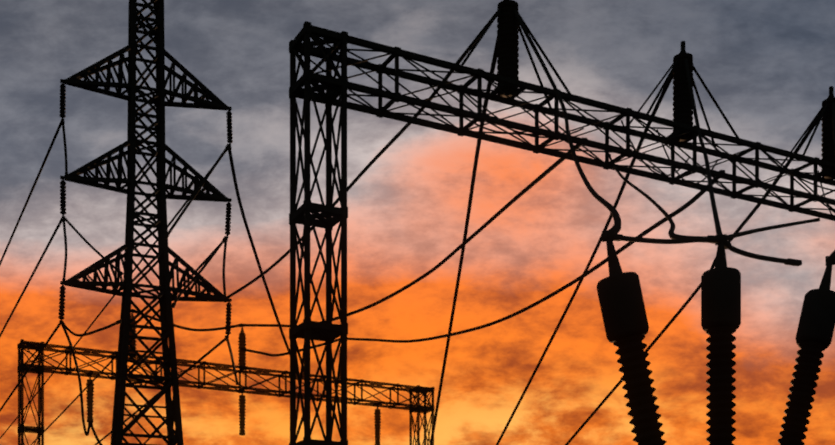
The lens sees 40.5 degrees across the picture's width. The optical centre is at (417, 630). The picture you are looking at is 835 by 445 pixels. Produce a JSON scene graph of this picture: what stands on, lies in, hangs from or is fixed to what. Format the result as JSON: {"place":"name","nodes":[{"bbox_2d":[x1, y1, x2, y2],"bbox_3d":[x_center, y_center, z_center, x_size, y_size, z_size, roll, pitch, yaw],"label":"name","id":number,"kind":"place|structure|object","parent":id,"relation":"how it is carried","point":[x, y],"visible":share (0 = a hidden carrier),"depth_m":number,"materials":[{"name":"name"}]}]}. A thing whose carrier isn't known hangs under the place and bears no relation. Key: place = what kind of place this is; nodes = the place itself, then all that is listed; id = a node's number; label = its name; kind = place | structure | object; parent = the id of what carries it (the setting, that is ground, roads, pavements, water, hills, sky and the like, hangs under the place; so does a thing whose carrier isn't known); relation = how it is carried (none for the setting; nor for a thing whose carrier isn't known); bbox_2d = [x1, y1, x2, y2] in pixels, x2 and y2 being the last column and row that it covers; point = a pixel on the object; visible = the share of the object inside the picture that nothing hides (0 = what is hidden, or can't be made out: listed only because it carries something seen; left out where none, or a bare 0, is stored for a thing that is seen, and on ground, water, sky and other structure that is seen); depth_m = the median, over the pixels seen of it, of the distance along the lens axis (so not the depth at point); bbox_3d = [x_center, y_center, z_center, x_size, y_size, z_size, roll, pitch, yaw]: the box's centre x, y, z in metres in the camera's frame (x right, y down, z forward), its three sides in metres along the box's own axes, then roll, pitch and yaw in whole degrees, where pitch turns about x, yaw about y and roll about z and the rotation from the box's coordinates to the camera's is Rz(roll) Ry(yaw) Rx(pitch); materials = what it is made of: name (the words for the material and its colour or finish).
{"place":"outdoors","nodes":[
{"label":"outdoors","id":0,"kind":"place"},
{"bbox_2d":[58,84,232,334],"bbox_3d":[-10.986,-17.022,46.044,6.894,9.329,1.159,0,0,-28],"label":"pylon insulator strings","id":1,"kind":"object","parent":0,"point":[63,202],"visible":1,"depth_m":44.89},
{"bbox_2d":[86,319,380,444],"bbox_3d":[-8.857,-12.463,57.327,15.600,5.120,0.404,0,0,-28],"label":"gantry insulators","id":2,"kind":"object","parent":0,"point":[241,399],"visible":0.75,"depth_m":57.16,"materials":[{"name":"black ceramic"}]},
{"bbox_2d":[0,0,834,444],"label":"sky","id":3,"kind":"structure","parent":0,"point":[769,65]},
{"bbox_2d":[497,0,834,179],"bbox_3d":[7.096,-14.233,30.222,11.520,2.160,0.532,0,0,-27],"label":"gantry post insulators","id":4,"kind":"object","parent":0,"point":[507,44],"visible":0.79,"depth_m":29.97,"materials":[{"name":"black ceramic"}]},
{"bbox_2d":[613,325,824,444],"bbox_3d":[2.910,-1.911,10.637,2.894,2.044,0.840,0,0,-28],"label":"porcelain transformer bushing","id":5,"kind":"object","parent":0,"point":[638,381],"visible":1,"depth_m":10.46,"materials":[{"name":"black ceramic"}]},
{"label":"ground","id":6,"kind":"structure","parent":0,"visible":0},
{"bbox_2d":[60,0,231,444],"bbox_3d":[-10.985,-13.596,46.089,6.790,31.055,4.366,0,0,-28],"label":"pylon steel","id":7,"kind":"object","parent":6,"relation":"on","point":[165,297],"visible":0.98,"depth_m":45.63,"materials":[{"name":"black metal"}]},
{"bbox_2d":[0,10,834,444],"bbox_3d":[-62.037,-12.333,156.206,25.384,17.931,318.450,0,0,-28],"label":"conductors","id":8,"kind":"object","parent":7,"relation":"attached to","point":[612,234],"visible":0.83,"depth_m":40.80,"materials":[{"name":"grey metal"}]},
{"bbox_2d":[17,312,434,444],"bbox_3d":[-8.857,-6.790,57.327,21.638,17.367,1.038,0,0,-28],"label":"steel gantry","id":9,"kind":"object","parent":6,"relation":"on","point":[40,369],"visible":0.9,"depth_m":56.31,"materials":[{"name":"black metal"}]},
{"bbox_2d":[289,7,834,444],"bbox_3d":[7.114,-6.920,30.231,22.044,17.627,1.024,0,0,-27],"label":"steel gantry","id":10,"kind":"object","parent":6,"relation":"on","point":[329,217],"visible":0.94,"depth_m":26.16,"materials":[{"name":"black metal"}]},
{"bbox_2d":[596,239,834,348],"bbox_3d":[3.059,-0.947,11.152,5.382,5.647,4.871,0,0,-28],"label":"metal transformer bushing","id":11,"kind":"object","parent":6,"relation":"on","point":[621,302],"visible":0.81,"depth_m":10.39,"materials":[{"name":"black metal"}]}
]}

